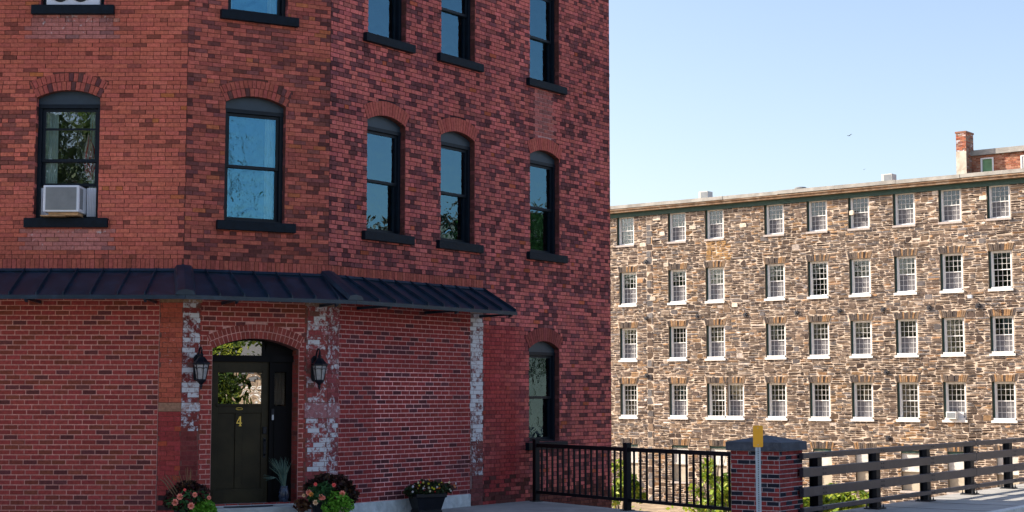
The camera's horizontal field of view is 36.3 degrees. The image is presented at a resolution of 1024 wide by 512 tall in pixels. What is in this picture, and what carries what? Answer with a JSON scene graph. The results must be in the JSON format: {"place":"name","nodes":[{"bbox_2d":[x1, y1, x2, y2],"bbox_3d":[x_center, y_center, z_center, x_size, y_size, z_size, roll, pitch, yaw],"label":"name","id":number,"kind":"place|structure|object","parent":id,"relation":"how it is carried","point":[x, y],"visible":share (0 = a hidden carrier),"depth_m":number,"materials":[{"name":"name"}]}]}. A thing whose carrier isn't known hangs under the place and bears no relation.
{"place":"outdoors","nodes":[
{"label":"outdoors","id":0,"kind":"place"},
{"bbox_2d":[265,457,291,501],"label":"ornamental grass","id":1,"kind":"object","parent":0,"point":[283,493],"depth_m":24.61,"materials":[{"name":"green plant"}]},
{"bbox_2d":[612,501,727,511],"bbox_3d":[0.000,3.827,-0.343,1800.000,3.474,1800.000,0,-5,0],"label":"ground","id":2,"kind":"structure","parent":0,"point":[654,507],"depth_m":74.83,"materials":[{"name":"grey concrete"}]},
{"bbox_2d":[0,0,611,511],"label":"brick building","id":3,"kind":"structure","parent":2,"relation":"on","point":[396,212],"depth_m":25.13,"materials":[{"name":"red brick"}]},
{"bbox_2d":[23,91,108,227],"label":"window","id":4,"kind":"structure","parent":3,"relation":"in","point":[65,119],"depth_m":24.44,"materials":[{"name":"glass"}]},
{"bbox_2d":[40,185,95,217],"bbox_3d":[-6.910,-0.835,24.164,0.861,0.482,0.514,0,-5,0],"label":"air conditioner","id":5,"kind":"object","parent":3,"relation":"attached to","point":[67,201],"visible":0.93,"depth_m":23.93,"materials":[{"name":"plastic"}]},
{"bbox_2d":[31,0,114,14],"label":"window","id":6,"kind":"structure","parent":3,"relation":"in","point":[44,9],"depth_m":24.36,"materials":[{"name":"black paint"}]},
{"bbox_2d":[46,0,100,4],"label":"window fan","id":7,"kind":"object","parent":3,"relation":"attached to","point":[73,2],"depth_m":24.47,"materials":[{"name":"plastic"}]},
{"bbox_2d":[83,121,94,182],"bbox_3d":[-6.622,-1.641,24.479,0.211,1.001,0.040,0,-5,0],"label":"curtain","id":8,"kind":"object","parent":3,"relation":"attached to","point":[89,151],"visible":1,"depth_m":24.47,"materials":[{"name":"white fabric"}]},
{"bbox_2d":[192,346,209,388],"bbox_3d":[-4.768,1.713,23.894,0.239,0.663,0.357,3,-6,-29],"label":"wall lantern","id":9,"kind":"object","parent":3,"relation":"attached to","point":[200,363],"depth_m":23.81,"materials":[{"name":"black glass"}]},
{"bbox_2d":[210,361,268,503],"bbox_3d":[-4.308,2.772,24.569,0.995,2.215,0.116,3,-6,-29],"label":"door","id":10,"kind":"structure","parent":3,"relation":"in","point":[240,390],"depth_m":24.60,"materials":[{"name":"black wood"}]},
{"bbox_2d":[223,505,272,507],"bbox_3d":[-4.041,3.863,24.072,0.800,0.018,0.140,3,-6,-29],"label":"doormat","id":11,"kind":"object","parent":3,"relation":"on","point":[247,506],"visible":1,"depth_m":23.98,"materials":[{"name":"grey"}]},
{"bbox_2d":[216,98,295,232],"bbox_3d":[-4.110,-1.454,24.883,1.300,2.160,0.401,3,-6,-29],"label":"window","id":12,"kind":"structure","parent":3,"relation":"in","point":[253,184],"depth_m":25.02,"materials":[{"name":"glass"}]},
{"bbox_2d":[220,0,298,27],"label":"window","id":13,"kind":"structure","parent":3,"relation":"in","point":[270,12],"depth_m":25.14,"materials":[{"name":"glass"}]},
{"bbox_2d":[311,348,327,389],"bbox_3d":[-3.076,1.796,24.818,0.239,0.663,0.356,3,-6,-29],"label":"wall lantern","id":14,"kind":"object","parent":3,"relation":"attached to","point":[319,364],"depth_m":24.74,"materials":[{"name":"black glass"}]},
{"bbox_2d":[361,116,414,244],"bbox_3d":[-2.177,-1.304,26.565,0.315,2.160,1.280,-4,-6,36],"label":"window","id":15,"kind":"structure","parent":3,"relation":"in","point":[383,135],"depth_m":26.69,"materials":[{"name":"glass"}]},
{"bbox_2d":[363,0,415,53],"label":"window","id":16,"kind":"structure","parent":3,"relation":"in","point":[384,16],"depth_m":26.94,"materials":[{"name":"glass"}]},
{"bbox_2d":[436,132,483,252],"bbox_3d":[-1.017,-1.163,28.132,0.315,2.160,1.280,-4,-6,36],"label":"window","id":17,"kind":"structure","parent":3,"relation":"in","point":[455,149],"depth_m":28.27,"materials":[{"name":"glass"}]},
{"bbox_2d":[437,0,483,72],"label":"window","id":18,"kind":"structure","parent":3,"relation":"in","point":[455,14],"depth_m":28.54,"materials":[{"name":"glass"}]},
{"bbox_2d":[526,0,566,94],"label":"window","id":19,"kind":"structure","parent":3,"relation":"in","point":[542,48],"depth_m":30.76,"materials":[{"name":"glass"}]},
{"bbox_2d":[525,341,567,450],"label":"window","id":20,"kind":"structure","parent":3,"relation":"in","point":[541,355],"depth_m":30.12,"materials":[{"name":"black glass"}]},
{"bbox_2d":[526,151,567,263],"bbox_3d":[0.595,-0.968,30.308,0.315,2.160,1.280,-4,-6,36],"label":"window","id":21,"kind":"structure","parent":3,"relation":"in","point":[542,167],"depth_m":30.45,"materials":[{"name":"glass"}]},
{"bbox_2d":[612,459,645,508],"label":"shrub","id":22,"kind":"object","parent":2,"relation":"on","point":[615,503],"visible":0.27,"depth_m":59.12,"materials":[{"name":"green plant"}]},
{"bbox_2d":[613,503,691,509],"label":"ground cover","id":23,"kind":"object","parent":2,"relation":"on","point":[668,508],"visible":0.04,"depth_m":72.86,"materials":[{"name":"green plant"}]},
{"bbox_2d":[685,457,727,511],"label":"shrub","id":24,"kind":"object","parent":2,"relation":"on","point":[711,484],"visible":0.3,"depth_m":62.29,"materials":[{"name":"green plant"}]},
{"bbox_2d":[709,480,730,511],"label":"shrub","id":25,"kind":"object","parent":2,"relation":"on","point":[718,493],"visible":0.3,"depth_m":60.06,"materials":[{"name":"green plant"}]},
{"bbox_2d":[610,131,1023,504],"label":"stone mill","id":26,"kind":"object","parent":2,"relation":"on","point":[837,317],"visible":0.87,"depth_m":73.51,"materials":[{"name":"brown stone"}]},
{"bbox_2d":[616,217,633,247],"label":"window","id":27,"kind":"structure","parent":26,"relation":"in","point":[625,225],"depth_m":81.56,"materials":[{"name":"white glass"}]},
{"bbox_2d":[618,265,637,306],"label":"window","id":28,"kind":"structure","parent":26,"relation":"in","point":[628,280],"depth_m":80.96,"materials":[{"name":"white paint"}]},
{"bbox_2d":[618,322,638,361],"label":"window","id":29,"kind":"structure","parent":26,"relation":"in","point":[628,330],"depth_m":80.77,"materials":[{"name":"white paint"}]},
{"bbox_2d":[618,377,638,418],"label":"window","id":30,"kind":"structure","parent":26,"relation":"in","point":[629,385],"depth_m":80.65,"materials":[{"name":"white paint"}]},
{"bbox_2d":[620,437,639,480],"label":"boarded window","id":31,"kind":"structure","parent":26,"relation":"in","point":[635,442],"depth_m":79.90,"materials":[{"name":"wood"}]},
{"bbox_2d":[667,212,685,243],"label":"window","id":32,"kind":"structure","parent":26,"relation":"in","point":[677,222],"depth_m":79.46,"materials":[{"name":"white glass"}]},
{"bbox_2d":[667,263,687,304],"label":"window","id":33,"kind":"structure","parent":26,"relation":"in","point":[677,278],"depth_m":79.13,"materials":[{"name":"white paint"}]},
{"bbox_2d":[667,319,687,360],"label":"window","id":34,"kind":"structure","parent":26,"relation":"in","point":[678,335],"depth_m":78.90,"materials":[{"name":"white paint"}]},
{"bbox_2d":[667,377,688,419],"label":"window","id":35,"kind":"structure","parent":26,"relation":"in","point":[678,392],"depth_m":78.59,"materials":[{"name":"white glass"}]},
{"bbox_2d":[669,438,689,483],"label":"boarded window","id":36,"kind":"structure","parent":26,"relation":"in","point":[683,444],"depth_m":78.17,"materials":[{"name":"wood"}]},
{"bbox_2d":[699,191,712,197],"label":"rooftop condenser","id":37,"kind":"object","parent":26,"relation":"on","point":[703,194],"visible":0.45,"depth_m":78.73,"materials":[{"name":"metal"}]},
{"bbox_2d":[704,209,723,240],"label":"window","id":38,"kind":"structure","parent":26,"relation":"in","point":[714,218],"depth_m":78.11,"materials":[{"name":"white glass"}]},
{"bbox_2d":[703,260,725,303],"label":"window","id":39,"kind":"structure","parent":26,"relation":"in","point":[715,276],"depth_m":77.79,"materials":[{"name":"white paint"}]},
{"bbox_2d":[704,318,725,360],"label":"window","id":40,"kind":"structure","parent":26,"relation":"in","point":[716,331],"depth_m":77.54,"materials":[{"name":"white paint"}]},
{"bbox_2d":[707,439,728,482],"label":"boarded window","id":41,"kind":"structure","parent":26,"relation":"in","point":[722,447],"depth_m":76.79,"materials":[{"name":"wood"}]},
{"bbox_2d":[705,376,738,419],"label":"window","id":42,"kind":"structure","parent":26,"relation":"in","point":[716,388],"depth_m":77.39,"materials":[{"name":"white paint"}]},
{"bbox_2d":[723,376,744,419],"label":"window","id":43,"kind":"structure","parent":26,"relation":"in","point":[736,407],"depth_m":76.52,"materials":[{"name":"white glass"}]},
{"bbox_2d":[763,204,784,236],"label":"window","id":44,"kind":"structure","parent":26,"relation":"in","point":[774,214],"depth_m":76.02,"materials":[{"name":"white glass"}]},
{"bbox_2d":[763,257,785,300],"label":"window","id":45,"kind":"structure","parent":26,"relation":"in","point":[775,273],"depth_m":75.67,"materials":[{"name":"white paint"}]},
{"bbox_2d":[764,316,786,359],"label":"window","id":46,"kind":"structure","parent":26,"relation":"in","point":[776,336],"depth_m":75.37,"materials":[{"name":"white paint"}]},
{"bbox_2d":[764,376,787,420],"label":"window","id":47,"kind":"structure","parent":26,"relation":"in","point":[777,400],"depth_m":75.15,"materials":[{"name":"white glass"}]},
{"bbox_2d":[806,200,827,233],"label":"window","id":48,"kind":"structure","parent":26,"relation":"in","point":[817,210],"depth_m":74.59,"materials":[{"name":"white glass"}]},
{"bbox_2d":[805,254,829,298],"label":"window","id":49,"kind":"structure","parent":26,"relation":"in","point":[818,270],"depth_m":74.39,"materials":[{"name":"white paint"}]},
{"bbox_2d":[806,315,830,358],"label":"window","id":50,"kind":"structure","parent":26,"relation":"in","point":[819,331],"depth_m":74.04,"materials":[{"name":"white paint"}]},
{"bbox_2d":[807,375,831,420],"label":"window","id":51,"kind":"structure","parent":26,"relation":"in","point":[820,392],"depth_m":73.77,"materials":[{"name":"white glass"}]},
{"bbox_2d":[810,441,833,484],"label":"boarded window","id":52,"kind":"structure","parent":26,"relation":"in","point":[826,479],"depth_m":73.22,"materials":[{"name":"wood"}]},
{"bbox_2d":[847,197,869,230],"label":"window","id":53,"kind":"structure","parent":26,"relation":"in","point":[860,205],"depth_m":73.23,"materials":[{"name":"white glass"}]},
{"bbox_2d":[847,250,871,297],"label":"window","id":54,"kind":"structure","parent":26,"relation":"in","point":[860,277],"depth_m":72.90,"materials":[{"name":"white paint"}]},
{"bbox_2d":[848,313,872,357],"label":"window","id":55,"kind":"structure","parent":26,"relation":"in","point":[861,331],"depth_m":72.66,"materials":[{"name":"white paint"}]},
{"bbox_2d":[849,375,874,421],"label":"window","id":56,"kind":"structure","parent":26,"relation":"in","point":[863,389],"depth_m":72.38,"materials":[{"name":"white glass"}]},
{"bbox_2d":[852,442,876,490],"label":"boarded window","id":57,"kind":"structure","parent":26,"relation":"in","point":[861,476],"depth_m":72.03,"materials":[{"name":"wood"}]},
{"bbox_2d":[882,173,895,180],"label":"rooftop condenser","id":58,"kind":"object","parent":26,"relation":"on","point":[887,177],"visible":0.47,"depth_m":72.54,"materials":[{"name":"metal"}]},
{"bbox_2d":[892,193,915,227],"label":"window","id":59,"kind":"structure","parent":26,"relation":"in","point":[904,204],"depth_m":71.84,"materials":[{"name":"white glass"}]},
{"bbox_2d":[892,248,917,295],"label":"window","id":60,"kind":"structure","parent":26,"relation":"in","point":[905,265],"depth_m":71.52,"materials":[{"name":"white paint"}]},
{"bbox_2d":[893,311,918,357],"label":"window","id":61,"kind":"structure","parent":26,"relation":"in","point":[907,328],"depth_m":71.24,"materials":[{"name":"white paint"}]},
{"bbox_2d":[895,374,920,421],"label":"window","id":62,"kind":"structure","parent":26,"relation":"in","point":[908,386],"depth_m":71.14,"materials":[{"name":"white glass"}]},
{"bbox_2d":[897,443,922,492],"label":"boarded window","id":63,"kind":"structure","parent":26,"relation":"in","point":[907,471],"depth_m":70.55,"materials":[{"name":"wood"}]},
{"bbox_2d":[938,189,962,224],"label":"window","id":64,"kind":"structure","parent":26,"relation":"in","point":[949,200],"depth_m":70.48,"materials":[{"name":"white glass"}]},
{"bbox_2d":[938,245,964,293],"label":"window","id":65,"kind":"structure","parent":26,"relation":"in","point":[951,264],"depth_m":70.09,"materials":[{"name":"white paint"}]},
{"bbox_2d":[939,310,965,356],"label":"window","id":66,"kind":"structure","parent":26,"relation":"in","point":[953,329],"depth_m":70.02,"materials":[{"name":"white paint"}]},
{"bbox_2d":[941,374,967,422],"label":"window","id":67,"kind":"structure","parent":26,"relation":"in","point":[954,392],"depth_m":69.64,"materials":[{"name":"white glass"}]},
{"bbox_2d":[946,412,963,418],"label":"air conditioner","id":68,"kind":"object","parent":26,"relation":"attached to","point":[953,415],"visible":1,"depth_m":69.20,"materials":[{"name":"white paint"}]},
{"bbox_2d":[945,447,964,494],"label":"boarded window","id":69,"kind":"structure","parent":26,"relation":"in","point":[956,482],"depth_m":69.22,"materials":[{"name":"wood"}]},
{"bbox_2d":[986,184,1011,220],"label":"window","id":70,"kind":"structure","parent":26,"relation":"in","point":[998,197],"depth_m":69.07,"materials":[{"name":"white glass"}]},
{"bbox_2d":[986,242,1013,291],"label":"window","id":71,"kind":"structure","parent":26,"relation":"in","point":[1000,262],"depth_m":68.90,"materials":[{"name":"white paint"}]},
{"bbox_2d":[988,308,1015,355],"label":"window","id":72,"kind":"structure","parent":26,"relation":"in","point":[1002,327],"depth_m":68.43,"materials":[{"name":"white paint"}]},
{"bbox_2d":[989,374,1017,422],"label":"window","id":73,"kind":"structure","parent":26,"relation":"in","point":[1004,393],"depth_m":68.23,"materials":[{"name":"white glass"}]},
{"bbox_2d":[992,445,1020,486],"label":"boarded window","id":74,"kind":"structure","parent":26,"relation":"in","point":[1015,458],"depth_m":67.90,"materials":[{"name":"wood"}]},
{"bbox_2d":[803,485,836,511],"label":"shrub","id":75,"kind":"object","parent":2,"relation":"on","point":[806,501],"visible":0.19,"depth_m":50.77,"materials":[{"name":"green plant"}]},
{"bbox_2d":[825,490,868,510],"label":"shrub","id":76,"kind":"object","parent":2,"relation":"on","point":[844,497],"visible":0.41,"depth_m":51.23,"materials":[{"name":"green plant"}]},
{"bbox_2d":[441,484,1023,511],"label":"sidewalk","id":77,"kind":"structure","parent":0,"point":[1011,497],"depth_m":27.77,"materials":[{"name":"concrete"}]},
{"bbox_2d":[160,467,217,511],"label":"flower planter","id":78,"kind":"object","parent":77,"relation":"on","point":[189,495],"visible":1,"depth_m":22.95,"materials":[{"name":"plant"}]},
{"bbox_2d":[292,473,359,511],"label":"flower planter","id":79,"kind":"object","parent":77,"relation":"on","point":[322,492],"visible":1,"depth_m":23.81,"materials":[{"name":"plant"}]},
{"bbox_2d":[403,478,456,511],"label":"flower planter","id":80,"kind":"object","parent":77,"relation":"on","point":[432,497],"visible":1,"depth_m":26.13,"materials":[{"name":"plastic"}]},
{"bbox_2d":[530,439,730,510],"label":"metal fence","id":81,"kind":"object","parent":77,"relation":"on","point":[627,450],"visible":1,"depth_m":26.83,"materials":[{"name":"black metal"}]},
{"bbox_2d":[753,425,762,511],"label":"marker sign","id":82,"kind":"object","parent":77,"relation":"on","point":[757,437],"visible":1,"depth_m":22.47,"materials":[{"name":"metal"}]},
{"bbox_2d":[726,435,806,511],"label":"brick pillar","id":83,"kind":"structure","parent":77,"relation":"on","point":[781,479],"depth_m":24.37,"materials":[{"name":"brick"}]},
{"bbox_2d":[799,437,1023,511],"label":"bridge railing","id":84,"kind":"object","parent":77,"relation":"on","point":[816,490],"visible":1,"depth_m":28.10,"materials":[{"name":"black paint"}]},
{"bbox_2d":[609,0,1023,205],"label":"sky","id":85,"kind":"structure","parent":0,"point":[719,97],"materials":[{"name":"blue"}]},
{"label":"road","id":86,"kind":"structure","parent":0,"visible":0},
{"bbox_2d":[988,505,1023,511],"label":"curb","id":87,"kind":"structure","parent":86,"relation":"on","point":[1017,509],"depth_m":27.11,"materials":[{"name":"concrete"}]}
]}

